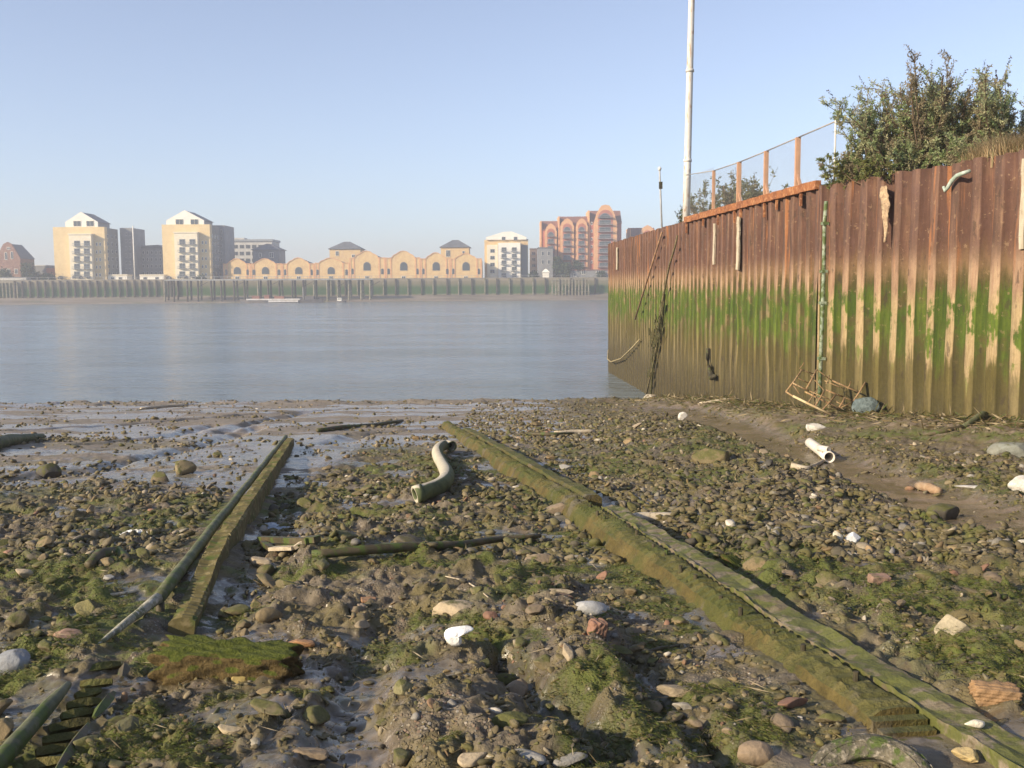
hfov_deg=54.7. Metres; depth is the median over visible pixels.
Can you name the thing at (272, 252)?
hip roofed house
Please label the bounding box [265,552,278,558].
cobble
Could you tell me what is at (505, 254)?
white apartment block
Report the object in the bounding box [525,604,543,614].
cobble
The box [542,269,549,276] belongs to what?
marquee
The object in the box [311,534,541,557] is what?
long branch
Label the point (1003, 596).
stick
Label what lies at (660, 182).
aerial mast
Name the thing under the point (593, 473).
cobble
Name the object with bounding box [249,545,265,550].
cobble
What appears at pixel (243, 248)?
office block
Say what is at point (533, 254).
pale block
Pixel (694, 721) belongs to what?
cobble
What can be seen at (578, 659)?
green weed
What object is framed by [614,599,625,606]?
cobble
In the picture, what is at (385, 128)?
sky
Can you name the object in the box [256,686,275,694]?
cobble
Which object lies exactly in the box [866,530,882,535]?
cobble
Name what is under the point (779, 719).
cobble
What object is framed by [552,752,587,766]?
cobble
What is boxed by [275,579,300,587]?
cobble
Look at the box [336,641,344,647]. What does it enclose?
cobble
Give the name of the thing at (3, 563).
cobble
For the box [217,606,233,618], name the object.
cobble
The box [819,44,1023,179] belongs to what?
wild shrub
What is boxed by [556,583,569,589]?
cobble
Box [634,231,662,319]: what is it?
leaning pole
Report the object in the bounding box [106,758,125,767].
cobble
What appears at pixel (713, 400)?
stick
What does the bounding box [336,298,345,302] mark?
boat
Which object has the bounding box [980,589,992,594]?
cobble
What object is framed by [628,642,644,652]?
cobble
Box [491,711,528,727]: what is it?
cobble
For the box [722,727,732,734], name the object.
cobble
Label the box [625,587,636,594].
cobble
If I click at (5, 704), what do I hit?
cobble
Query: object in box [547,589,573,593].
boulder
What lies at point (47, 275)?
bush
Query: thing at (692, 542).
cobble
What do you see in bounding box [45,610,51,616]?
cobble
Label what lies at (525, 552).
cobble
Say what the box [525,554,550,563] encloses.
boulder
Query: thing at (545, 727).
cobble
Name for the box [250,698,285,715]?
cobble
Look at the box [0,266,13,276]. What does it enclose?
bush
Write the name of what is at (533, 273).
bush
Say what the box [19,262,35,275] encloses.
tree
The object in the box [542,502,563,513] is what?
boulder
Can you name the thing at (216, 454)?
cobble
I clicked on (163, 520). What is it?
cobble
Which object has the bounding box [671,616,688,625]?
cobble
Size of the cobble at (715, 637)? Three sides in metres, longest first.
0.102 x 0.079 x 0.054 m
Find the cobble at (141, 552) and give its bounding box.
[136,547,149,559]
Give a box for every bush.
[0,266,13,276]
[22,270,43,280]
[40,272,57,280]
[195,274,206,278]
[528,270,539,276]
[596,270,605,276]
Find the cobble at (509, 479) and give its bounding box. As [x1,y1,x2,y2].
[506,477,516,481]
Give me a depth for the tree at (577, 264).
457.38 m
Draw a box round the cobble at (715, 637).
[709,633,723,642]
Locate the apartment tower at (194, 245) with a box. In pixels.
[162,210,234,278]
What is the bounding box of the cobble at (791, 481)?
[783,479,798,484]
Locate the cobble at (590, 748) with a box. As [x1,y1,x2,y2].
[583,746,593,755]
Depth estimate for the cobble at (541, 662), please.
5.27 m
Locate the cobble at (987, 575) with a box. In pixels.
[983,571,1001,582]
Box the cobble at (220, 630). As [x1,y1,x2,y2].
[216,627,223,633]
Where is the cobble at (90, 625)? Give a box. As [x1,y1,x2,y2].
[86,623,97,628]
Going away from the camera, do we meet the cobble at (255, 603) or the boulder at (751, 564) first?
the cobble at (255, 603)
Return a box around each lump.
[678,412,687,419]
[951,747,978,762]
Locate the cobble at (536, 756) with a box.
[515,748,545,765]
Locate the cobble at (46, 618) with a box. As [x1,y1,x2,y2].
[38,615,52,620]
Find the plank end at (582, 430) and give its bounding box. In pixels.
[554,429,594,433]
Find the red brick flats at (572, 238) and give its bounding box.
[557,216,587,276]
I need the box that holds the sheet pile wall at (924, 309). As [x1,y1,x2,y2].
[608,149,1023,419]
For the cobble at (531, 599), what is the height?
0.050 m
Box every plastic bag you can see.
[120,529,147,534]
[444,626,473,645]
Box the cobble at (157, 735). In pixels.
[152,732,165,739]
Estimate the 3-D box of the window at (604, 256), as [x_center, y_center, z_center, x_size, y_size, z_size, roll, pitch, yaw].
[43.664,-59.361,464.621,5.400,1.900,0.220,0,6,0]
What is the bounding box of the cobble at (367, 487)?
[360,484,372,492]
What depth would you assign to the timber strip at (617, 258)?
60.35 m
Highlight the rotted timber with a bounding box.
[23,661,130,767]
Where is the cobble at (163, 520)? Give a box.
[155,518,166,522]
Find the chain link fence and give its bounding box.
[686,120,886,215]
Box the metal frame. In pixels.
[785,362,865,415]
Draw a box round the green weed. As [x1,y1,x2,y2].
[0,417,1023,767]
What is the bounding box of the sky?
[0,0,1023,277]
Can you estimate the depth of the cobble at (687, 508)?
10.78 m
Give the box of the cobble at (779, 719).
[770,713,793,733]
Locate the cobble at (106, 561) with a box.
[98,557,113,566]
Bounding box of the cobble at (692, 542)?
[685,538,697,546]
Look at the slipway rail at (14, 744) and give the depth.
4.38 m
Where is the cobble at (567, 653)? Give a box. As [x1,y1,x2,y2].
[562,643,573,660]
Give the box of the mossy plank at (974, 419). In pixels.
[962,411,986,427]
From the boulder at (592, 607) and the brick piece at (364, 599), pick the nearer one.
the boulder at (592, 607)
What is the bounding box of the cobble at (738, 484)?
[734,482,744,486]
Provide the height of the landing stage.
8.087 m
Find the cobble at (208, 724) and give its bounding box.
[202,723,213,729]
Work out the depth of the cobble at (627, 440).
19.36 m
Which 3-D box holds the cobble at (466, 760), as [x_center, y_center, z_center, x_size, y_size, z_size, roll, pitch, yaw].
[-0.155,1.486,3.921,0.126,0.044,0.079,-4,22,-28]
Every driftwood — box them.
[790,459,825,469]
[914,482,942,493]
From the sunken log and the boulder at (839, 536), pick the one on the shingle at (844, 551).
the boulder at (839, 536)
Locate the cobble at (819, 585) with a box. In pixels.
[812,583,823,588]
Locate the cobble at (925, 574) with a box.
[915,570,936,579]
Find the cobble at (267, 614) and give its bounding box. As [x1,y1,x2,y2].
[255,607,283,622]
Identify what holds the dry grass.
on the quay land
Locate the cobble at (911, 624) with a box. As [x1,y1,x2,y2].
[905,622,915,629]
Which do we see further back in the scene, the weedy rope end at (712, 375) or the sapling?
the sapling
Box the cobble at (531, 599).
[527,596,538,603]
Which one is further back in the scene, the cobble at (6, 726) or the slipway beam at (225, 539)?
the slipway beam at (225, 539)
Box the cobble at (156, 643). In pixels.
[152,641,162,646]
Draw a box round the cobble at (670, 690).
[656,684,690,696]
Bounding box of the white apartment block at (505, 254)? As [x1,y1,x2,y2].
[484,231,527,277]
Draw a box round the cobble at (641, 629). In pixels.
[633,626,648,634]
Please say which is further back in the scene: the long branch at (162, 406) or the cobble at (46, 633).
the long branch at (162, 406)
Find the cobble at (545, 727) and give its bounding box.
[542,723,549,731]
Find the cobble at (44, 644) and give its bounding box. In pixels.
[37,639,52,651]
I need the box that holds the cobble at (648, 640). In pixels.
[646,637,657,642]
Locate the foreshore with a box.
[0,397,1023,767]
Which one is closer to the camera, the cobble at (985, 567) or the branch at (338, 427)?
the cobble at (985, 567)
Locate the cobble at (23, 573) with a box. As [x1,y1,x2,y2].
[15,569,33,578]
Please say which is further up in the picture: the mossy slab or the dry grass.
the dry grass
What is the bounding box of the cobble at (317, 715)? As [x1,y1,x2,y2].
[302,705,330,725]
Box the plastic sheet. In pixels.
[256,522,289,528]
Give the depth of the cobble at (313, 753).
4.13 m
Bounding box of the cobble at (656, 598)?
[650,596,664,601]
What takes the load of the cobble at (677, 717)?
on the foreshore
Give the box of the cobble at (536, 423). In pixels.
[530,422,542,425]
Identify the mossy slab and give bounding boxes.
[720,554,741,569]
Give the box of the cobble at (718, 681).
[708,678,733,689]
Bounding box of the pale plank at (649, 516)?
[633,512,683,520]
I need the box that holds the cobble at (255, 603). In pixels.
[250,599,261,609]
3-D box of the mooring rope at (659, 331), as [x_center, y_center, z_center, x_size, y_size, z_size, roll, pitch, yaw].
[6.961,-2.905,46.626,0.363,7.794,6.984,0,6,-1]
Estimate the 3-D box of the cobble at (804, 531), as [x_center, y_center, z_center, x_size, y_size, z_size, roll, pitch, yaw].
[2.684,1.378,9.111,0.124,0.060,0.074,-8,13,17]
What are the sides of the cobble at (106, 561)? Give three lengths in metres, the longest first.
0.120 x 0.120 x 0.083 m
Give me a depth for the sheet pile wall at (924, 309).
26.69 m
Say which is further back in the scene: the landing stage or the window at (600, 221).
the window at (600, 221)
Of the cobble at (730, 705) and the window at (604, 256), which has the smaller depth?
the cobble at (730, 705)
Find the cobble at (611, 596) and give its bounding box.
[607,593,615,599]
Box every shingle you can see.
[0,396,1015,451]
[0,416,1023,566]
[0,511,1023,767]
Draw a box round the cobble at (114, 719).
[103,715,128,726]
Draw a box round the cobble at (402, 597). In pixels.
[398,595,407,599]
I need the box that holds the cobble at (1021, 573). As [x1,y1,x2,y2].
[1019,568,1023,577]
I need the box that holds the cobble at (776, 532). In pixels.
[772,526,780,534]
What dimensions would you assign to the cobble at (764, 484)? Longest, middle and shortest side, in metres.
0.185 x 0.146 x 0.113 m
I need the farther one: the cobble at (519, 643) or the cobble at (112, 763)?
the cobble at (519, 643)
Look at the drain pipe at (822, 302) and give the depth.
27.43 m
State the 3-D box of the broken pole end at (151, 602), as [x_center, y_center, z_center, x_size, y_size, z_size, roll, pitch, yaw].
[-2.379,1.474,6.157,0.071,0.071,0.918,0,6,2]
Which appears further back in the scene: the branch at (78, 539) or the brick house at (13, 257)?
the brick house at (13, 257)
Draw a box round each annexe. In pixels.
[107,274,132,279]
[139,274,165,278]
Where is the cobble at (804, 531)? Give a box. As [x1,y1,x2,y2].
[798,529,810,533]
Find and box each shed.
[0,277,31,279]
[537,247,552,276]
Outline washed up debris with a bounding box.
[598,389,1023,452]
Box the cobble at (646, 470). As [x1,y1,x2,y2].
[641,468,652,472]
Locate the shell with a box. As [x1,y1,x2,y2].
[964,719,984,727]
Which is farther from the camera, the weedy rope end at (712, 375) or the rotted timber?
the weedy rope end at (712, 375)
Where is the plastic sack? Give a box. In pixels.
[852,397,879,413]
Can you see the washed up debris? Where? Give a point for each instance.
(881, 413)
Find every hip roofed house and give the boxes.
[251,244,286,263]
[328,242,365,262]
[439,240,470,257]
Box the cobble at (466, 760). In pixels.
[457,752,487,767]
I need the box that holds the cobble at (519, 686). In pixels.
[506,678,527,696]
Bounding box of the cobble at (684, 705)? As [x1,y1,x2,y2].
[672,702,691,709]
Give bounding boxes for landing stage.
[550,278,589,295]
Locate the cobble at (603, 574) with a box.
[596,571,607,579]
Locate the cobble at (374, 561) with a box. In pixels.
[370,559,378,563]
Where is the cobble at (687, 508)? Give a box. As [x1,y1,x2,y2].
[683,506,695,511]
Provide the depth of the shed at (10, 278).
420.75 m
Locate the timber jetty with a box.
[163,276,379,301]
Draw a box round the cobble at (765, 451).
[759,449,768,453]
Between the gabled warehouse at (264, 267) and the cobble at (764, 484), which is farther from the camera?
the gabled warehouse at (264, 267)
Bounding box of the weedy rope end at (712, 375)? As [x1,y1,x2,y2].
[706,348,716,379]
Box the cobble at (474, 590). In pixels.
[470,586,481,594]
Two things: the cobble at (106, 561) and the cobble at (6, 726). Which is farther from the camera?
the cobble at (106, 561)
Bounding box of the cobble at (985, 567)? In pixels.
[980,563,989,570]
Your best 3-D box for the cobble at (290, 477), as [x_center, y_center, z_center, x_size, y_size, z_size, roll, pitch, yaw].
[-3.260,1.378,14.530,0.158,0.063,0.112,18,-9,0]
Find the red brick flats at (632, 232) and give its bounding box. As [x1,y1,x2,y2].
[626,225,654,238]
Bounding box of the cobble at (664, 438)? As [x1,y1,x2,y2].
[658,437,670,441]
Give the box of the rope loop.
[607,339,639,361]
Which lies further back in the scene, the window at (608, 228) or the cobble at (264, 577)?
the window at (608, 228)
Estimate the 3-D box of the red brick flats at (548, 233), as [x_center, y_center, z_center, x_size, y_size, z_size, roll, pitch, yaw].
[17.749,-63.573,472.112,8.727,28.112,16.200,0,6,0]
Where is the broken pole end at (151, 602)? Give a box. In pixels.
[98,593,162,643]
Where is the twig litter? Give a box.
[0,413,1023,767]
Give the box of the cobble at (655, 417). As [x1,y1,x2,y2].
[652,415,658,420]
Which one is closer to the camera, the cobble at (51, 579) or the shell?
the shell
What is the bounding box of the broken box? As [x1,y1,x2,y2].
[257,535,320,550]
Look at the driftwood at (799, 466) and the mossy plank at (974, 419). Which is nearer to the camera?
the driftwood at (799, 466)
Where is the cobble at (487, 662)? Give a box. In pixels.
[479,658,490,667]
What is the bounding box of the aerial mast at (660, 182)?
[658,167,662,227]
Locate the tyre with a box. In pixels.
[809,733,932,767]
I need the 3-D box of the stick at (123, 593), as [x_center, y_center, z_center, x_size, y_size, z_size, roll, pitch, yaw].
[-2.779,1.480,6.953,0.318,0.035,0.065,-5,7,-37]
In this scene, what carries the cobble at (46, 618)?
on the foreshore
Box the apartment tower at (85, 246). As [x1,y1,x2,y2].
[53,212,144,279]
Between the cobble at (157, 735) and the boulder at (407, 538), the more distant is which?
the boulder at (407, 538)
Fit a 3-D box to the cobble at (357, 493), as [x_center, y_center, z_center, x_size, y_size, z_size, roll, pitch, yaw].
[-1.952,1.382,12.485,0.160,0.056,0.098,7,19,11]
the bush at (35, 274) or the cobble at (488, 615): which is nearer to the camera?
the cobble at (488, 615)
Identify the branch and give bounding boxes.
[66,526,109,542]
[84,547,132,569]
[140,404,188,409]
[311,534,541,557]
[316,419,403,431]
[527,432,573,435]
[921,425,964,435]
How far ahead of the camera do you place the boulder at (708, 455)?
15.34 m
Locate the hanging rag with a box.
[879,186,890,242]
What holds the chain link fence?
on the sheet pile wall at (924, 309)
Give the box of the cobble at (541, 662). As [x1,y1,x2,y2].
[533,654,549,669]
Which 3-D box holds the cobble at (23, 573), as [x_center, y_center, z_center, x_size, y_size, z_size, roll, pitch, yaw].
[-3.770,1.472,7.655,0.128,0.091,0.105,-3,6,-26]
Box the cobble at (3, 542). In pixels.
[0,539,8,546]
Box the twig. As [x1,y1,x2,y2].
[445,576,488,597]
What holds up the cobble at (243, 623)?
on the foreshore
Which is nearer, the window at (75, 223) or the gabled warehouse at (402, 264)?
the window at (75, 223)
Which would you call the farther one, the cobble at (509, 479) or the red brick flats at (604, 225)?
the red brick flats at (604, 225)
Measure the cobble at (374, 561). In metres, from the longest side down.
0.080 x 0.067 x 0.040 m
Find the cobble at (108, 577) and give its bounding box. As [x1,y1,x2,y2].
[103,574,114,579]
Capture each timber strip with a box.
[616,247,617,269]
[712,223,715,264]
[736,217,740,269]
[1019,159,1023,248]
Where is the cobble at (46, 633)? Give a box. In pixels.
[44,630,55,636]
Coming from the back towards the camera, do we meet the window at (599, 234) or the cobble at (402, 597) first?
the window at (599, 234)
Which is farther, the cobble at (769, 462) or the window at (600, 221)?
the window at (600, 221)
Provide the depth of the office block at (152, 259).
464.03 m
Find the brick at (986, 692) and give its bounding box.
[968,680,1023,706]
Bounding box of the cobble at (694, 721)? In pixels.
[687,716,702,726]
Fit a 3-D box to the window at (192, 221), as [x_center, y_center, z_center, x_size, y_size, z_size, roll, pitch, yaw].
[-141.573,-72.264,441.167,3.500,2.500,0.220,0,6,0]
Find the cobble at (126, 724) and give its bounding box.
[115,716,139,735]
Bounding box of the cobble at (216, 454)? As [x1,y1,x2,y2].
[212,452,220,456]
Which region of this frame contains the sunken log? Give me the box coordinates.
[0,433,44,448]
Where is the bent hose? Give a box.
[942,169,970,192]
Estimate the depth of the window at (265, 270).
446.97 m
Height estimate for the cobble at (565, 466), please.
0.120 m
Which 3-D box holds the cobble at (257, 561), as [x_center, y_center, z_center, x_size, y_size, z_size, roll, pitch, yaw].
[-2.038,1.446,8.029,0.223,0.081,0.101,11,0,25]
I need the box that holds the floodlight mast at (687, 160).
[682,0,694,220]
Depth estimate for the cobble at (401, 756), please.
4.02 m
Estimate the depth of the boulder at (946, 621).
5.72 m
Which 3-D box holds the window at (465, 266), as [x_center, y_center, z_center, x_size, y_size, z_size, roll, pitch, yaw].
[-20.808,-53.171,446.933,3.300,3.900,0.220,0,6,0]
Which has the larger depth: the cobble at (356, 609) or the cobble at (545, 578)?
the cobble at (545, 578)
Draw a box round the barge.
[240,295,322,302]
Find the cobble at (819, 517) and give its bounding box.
[813,515,826,520]
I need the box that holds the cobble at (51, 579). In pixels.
[45,577,56,583]
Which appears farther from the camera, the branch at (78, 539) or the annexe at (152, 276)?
the annexe at (152, 276)
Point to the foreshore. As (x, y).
(390, 587)
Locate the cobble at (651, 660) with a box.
[647,657,658,664]
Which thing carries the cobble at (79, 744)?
on the foreshore
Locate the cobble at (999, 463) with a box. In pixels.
[992,461,1004,467]
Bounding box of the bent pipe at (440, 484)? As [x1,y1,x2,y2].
[411,440,456,502]
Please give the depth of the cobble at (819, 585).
7.06 m
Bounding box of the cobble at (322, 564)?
[315,558,329,569]
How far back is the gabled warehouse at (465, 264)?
446.94 m
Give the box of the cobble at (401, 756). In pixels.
[393,748,411,766]
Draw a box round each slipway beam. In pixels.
[167,438,293,635]
[441,421,1023,767]
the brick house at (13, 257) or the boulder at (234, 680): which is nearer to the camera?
the boulder at (234, 680)
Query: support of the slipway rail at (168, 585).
on the foreshore
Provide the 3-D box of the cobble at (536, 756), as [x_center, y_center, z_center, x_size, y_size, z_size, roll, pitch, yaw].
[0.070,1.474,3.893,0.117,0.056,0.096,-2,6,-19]
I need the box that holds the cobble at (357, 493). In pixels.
[351,491,362,494]
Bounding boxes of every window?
[73,221,80,225]
[86,221,93,225]
[175,219,182,224]
[190,219,197,223]
[234,267,240,273]
[262,267,268,273]
[295,267,301,273]
[327,267,334,273]
[363,262,370,270]
[400,262,406,270]
[432,262,439,270]
[462,262,469,270]
[599,213,610,218]
[599,220,610,223]
[599,227,610,230]
[599,234,610,237]
[599,241,610,244]
[599,248,607,252]
[599,255,607,259]
[599,263,607,266]
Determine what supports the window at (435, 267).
in the gabled warehouse at (435, 265)
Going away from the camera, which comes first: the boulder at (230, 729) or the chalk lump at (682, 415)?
the boulder at (230, 729)
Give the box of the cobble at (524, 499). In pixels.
[522,496,532,501]
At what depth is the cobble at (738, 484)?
11.76 m
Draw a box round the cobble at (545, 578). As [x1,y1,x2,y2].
[535,576,550,582]
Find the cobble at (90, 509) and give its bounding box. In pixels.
[86,505,93,512]
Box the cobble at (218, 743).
[208,739,226,749]
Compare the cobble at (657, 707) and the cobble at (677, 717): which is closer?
the cobble at (677, 717)
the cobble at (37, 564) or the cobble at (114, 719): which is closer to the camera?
the cobble at (114, 719)
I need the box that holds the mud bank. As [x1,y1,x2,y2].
[0,294,607,304]
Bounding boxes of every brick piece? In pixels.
[360,596,375,602]
[587,617,607,637]
[867,573,891,585]
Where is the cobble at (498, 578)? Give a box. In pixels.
[493,574,503,585]
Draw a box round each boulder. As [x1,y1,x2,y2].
[0,649,30,674]
[36,463,61,478]
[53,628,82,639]
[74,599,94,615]
[151,472,168,481]
[175,460,196,474]
[218,724,240,734]
[224,604,250,614]
[231,676,245,683]
[289,639,314,646]
[336,530,357,540]
[393,534,422,541]
[393,679,412,694]
[432,599,472,616]
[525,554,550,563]
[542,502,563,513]
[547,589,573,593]
[575,601,607,614]
[691,448,729,463]
[737,740,773,766]
[743,556,768,570]
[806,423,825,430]
[815,571,840,585]
[833,531,842,540]
[926,503,959,520]
[934,614,970,634]
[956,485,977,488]
[987,442,1023,457]
[1007,475,1023,491]
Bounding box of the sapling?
[675,206,690,223]
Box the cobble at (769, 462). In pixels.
[765,459,772,466]
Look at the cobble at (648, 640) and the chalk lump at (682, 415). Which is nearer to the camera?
the cobble at (648, 640)
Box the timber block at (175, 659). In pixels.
[147,634,304,684]
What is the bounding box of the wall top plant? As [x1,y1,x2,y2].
[815,151,899,189]
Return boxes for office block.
[141,245,163,273]
[234,238,280,263]
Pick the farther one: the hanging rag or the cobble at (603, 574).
the hanging rag
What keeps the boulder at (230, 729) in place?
on the foreshore
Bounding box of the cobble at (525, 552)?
[517,550,531,555]
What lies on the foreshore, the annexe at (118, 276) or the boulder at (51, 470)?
the boulder at (51, 470)
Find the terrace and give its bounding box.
[569,269,607,276]
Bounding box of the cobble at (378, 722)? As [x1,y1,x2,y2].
[375,718,385,726]
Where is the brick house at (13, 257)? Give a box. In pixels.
[0,242,34,276]
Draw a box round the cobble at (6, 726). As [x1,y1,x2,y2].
[0,717,13,739]
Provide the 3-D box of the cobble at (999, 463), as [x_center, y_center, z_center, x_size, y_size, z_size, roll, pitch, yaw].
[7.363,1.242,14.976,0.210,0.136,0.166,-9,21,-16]
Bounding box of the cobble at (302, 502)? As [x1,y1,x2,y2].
[297,497,311,507]
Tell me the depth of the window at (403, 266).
446.86 m
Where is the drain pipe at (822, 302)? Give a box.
[817,201,828,406]
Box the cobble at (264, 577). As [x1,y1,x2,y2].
[256,573,275,587]
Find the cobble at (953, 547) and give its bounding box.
[946,544,957,550]
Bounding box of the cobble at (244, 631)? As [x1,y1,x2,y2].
[240,628,248,635]
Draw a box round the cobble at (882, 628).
[880,625,887,631]
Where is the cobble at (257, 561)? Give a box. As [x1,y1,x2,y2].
[250,556,271,565]
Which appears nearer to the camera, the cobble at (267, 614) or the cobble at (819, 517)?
the cobble at (267, 614)
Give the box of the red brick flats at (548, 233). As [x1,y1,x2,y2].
[540,221,557,276]
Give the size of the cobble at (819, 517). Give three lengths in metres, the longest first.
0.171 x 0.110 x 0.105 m
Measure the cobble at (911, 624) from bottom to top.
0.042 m
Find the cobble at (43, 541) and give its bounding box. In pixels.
[35,536,54,546]
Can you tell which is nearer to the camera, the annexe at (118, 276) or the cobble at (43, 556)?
the cobble at (43, 556)
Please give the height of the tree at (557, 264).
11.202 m
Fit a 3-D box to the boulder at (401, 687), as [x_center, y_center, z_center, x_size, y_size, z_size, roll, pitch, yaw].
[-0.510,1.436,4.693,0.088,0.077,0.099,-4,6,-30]
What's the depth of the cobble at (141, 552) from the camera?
8.01 m
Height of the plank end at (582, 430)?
0.112 m
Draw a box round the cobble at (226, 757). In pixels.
[219,755,232,759]
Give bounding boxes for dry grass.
[948,124,1023,166]
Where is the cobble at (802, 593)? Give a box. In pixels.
[799,589,807,596]
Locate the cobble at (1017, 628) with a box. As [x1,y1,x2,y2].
[1013,625,1023,632]
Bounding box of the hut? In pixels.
[46,267,54,274]
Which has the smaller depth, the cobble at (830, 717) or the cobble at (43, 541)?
the cobble at (830, 717)
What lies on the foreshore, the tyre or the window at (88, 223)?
the tyre
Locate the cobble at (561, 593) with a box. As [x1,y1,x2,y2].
[554,591,573,598]
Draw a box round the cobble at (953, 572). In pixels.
[945,569,959,575]
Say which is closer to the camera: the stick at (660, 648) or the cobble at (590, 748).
the cobble at (590, 748)
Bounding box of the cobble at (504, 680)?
[496,673,516,683]
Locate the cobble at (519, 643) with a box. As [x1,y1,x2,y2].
[514,637,527,648]
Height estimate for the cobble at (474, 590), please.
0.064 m
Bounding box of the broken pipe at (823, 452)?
[805,438,834,462]
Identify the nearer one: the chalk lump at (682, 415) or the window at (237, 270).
the chalk lump at (682, 415)
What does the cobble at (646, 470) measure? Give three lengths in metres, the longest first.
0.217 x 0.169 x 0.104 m
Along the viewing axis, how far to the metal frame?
25.77 m
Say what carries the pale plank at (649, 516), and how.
on the foreshore
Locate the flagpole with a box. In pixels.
[132,226,135,278]
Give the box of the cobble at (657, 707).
[649,700,662,712]
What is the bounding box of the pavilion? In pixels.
[35,265,54,273]
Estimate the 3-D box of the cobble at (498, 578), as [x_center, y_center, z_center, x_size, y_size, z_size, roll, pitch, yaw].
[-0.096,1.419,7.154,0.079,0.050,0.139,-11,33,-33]
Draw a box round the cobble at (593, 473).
[588,471,598,476]
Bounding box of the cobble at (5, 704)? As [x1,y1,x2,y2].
[0,698,12,714]
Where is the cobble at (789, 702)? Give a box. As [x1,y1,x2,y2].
[778,697,807,708]
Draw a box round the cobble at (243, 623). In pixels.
[236,619,250,630]
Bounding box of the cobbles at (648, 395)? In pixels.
[644,394,655,397]
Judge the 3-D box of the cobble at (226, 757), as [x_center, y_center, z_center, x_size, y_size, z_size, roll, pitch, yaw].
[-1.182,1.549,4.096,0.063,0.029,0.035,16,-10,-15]
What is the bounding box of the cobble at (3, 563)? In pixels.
[0,560,8,566]
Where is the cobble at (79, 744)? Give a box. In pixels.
[73,734,103,754]
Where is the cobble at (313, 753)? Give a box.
[292,747,328,759]
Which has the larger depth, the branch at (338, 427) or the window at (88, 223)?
the window at (88, 223)
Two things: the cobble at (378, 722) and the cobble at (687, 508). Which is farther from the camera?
the cobble at (687, 508)
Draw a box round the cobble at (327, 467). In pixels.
[321,465,332,469]
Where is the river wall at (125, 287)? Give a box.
[0,275,607,297]
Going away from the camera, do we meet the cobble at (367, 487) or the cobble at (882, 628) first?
the cobble at (882, 628)
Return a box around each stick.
[110,590,138,595]
[649,644,679,651]
[698,398,736,403]
[957,585,1008,599]
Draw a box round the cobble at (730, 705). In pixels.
[724,700,737,710]
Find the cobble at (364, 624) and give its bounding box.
[354,620,369,628]
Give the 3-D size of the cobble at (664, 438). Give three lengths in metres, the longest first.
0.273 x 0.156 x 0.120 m
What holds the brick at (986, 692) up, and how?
on the foreshore
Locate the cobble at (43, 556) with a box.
[37,553,48,560]
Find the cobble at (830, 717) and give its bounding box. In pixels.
[814,713,846,722]
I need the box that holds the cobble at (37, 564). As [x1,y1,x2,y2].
[32,559,53,568]
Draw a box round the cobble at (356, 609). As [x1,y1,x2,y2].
[349,605,365,613]
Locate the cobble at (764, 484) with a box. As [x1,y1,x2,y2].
[755,482,767,489]
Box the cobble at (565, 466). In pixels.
[559,464,572,469]
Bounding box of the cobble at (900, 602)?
[896,599,905,607]
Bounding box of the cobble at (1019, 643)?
[1014,639,1023,651]
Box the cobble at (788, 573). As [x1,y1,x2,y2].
[782,570,797,577]
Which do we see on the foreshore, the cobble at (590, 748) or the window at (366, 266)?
the cobble at (590, 748)
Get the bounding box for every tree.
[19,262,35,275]
[552,256,563,276]
[560,262,571,276]
[571,260,583,273]
[690,166,789,213]
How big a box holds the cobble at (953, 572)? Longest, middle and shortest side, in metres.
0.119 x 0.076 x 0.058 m
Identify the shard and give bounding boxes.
[845,532,860,542]
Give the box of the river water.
[0,300,645,403]
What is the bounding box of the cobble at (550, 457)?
[546,455,554,459]
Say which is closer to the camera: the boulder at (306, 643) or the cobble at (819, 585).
the boulder at (306, 643)
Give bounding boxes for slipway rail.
[0,681,71,767]
[154,435,287,611]
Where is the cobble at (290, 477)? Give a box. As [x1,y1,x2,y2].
[285,475,294,479]
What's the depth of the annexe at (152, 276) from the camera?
440.57 m
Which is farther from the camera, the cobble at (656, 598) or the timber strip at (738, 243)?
the timber strip at (738, 243)
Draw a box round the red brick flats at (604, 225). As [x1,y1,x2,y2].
[586,205,621,268]
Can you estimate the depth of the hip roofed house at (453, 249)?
477.91 m
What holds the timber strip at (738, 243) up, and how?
attached to the sheet pile wall at (924, 309)
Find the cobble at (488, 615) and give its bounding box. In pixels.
[483,611,497,619]
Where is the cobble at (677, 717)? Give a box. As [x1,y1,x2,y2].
[669,713,683,722]
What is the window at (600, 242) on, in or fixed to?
in the red brick flats at (604, 225)
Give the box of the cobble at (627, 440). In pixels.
[623,438,633,443]
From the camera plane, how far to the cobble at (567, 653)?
5.19 m
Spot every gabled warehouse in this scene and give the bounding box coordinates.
[223,258,251,278]
[250,258,281,278]
[282,257,314,278]
[314,257,349,278]
[349,251,385,277]
[385,251,420,277]
[420,252,450,278]
[450,253,482,277]
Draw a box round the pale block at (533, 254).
[529,248,537,275]
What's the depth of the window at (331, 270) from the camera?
446.97 m
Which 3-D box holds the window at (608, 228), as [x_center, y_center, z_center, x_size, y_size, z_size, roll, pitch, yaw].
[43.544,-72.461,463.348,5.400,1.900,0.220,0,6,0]
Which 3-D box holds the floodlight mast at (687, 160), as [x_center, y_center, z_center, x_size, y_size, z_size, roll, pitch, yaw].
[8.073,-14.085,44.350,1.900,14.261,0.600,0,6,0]
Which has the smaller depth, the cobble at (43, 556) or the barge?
the cobble at (43, 556)
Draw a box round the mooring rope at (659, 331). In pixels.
[645,235,677,394]
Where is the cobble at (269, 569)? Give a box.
[257,564,275,574]
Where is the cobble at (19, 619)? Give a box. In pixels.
[4,610,29,627]

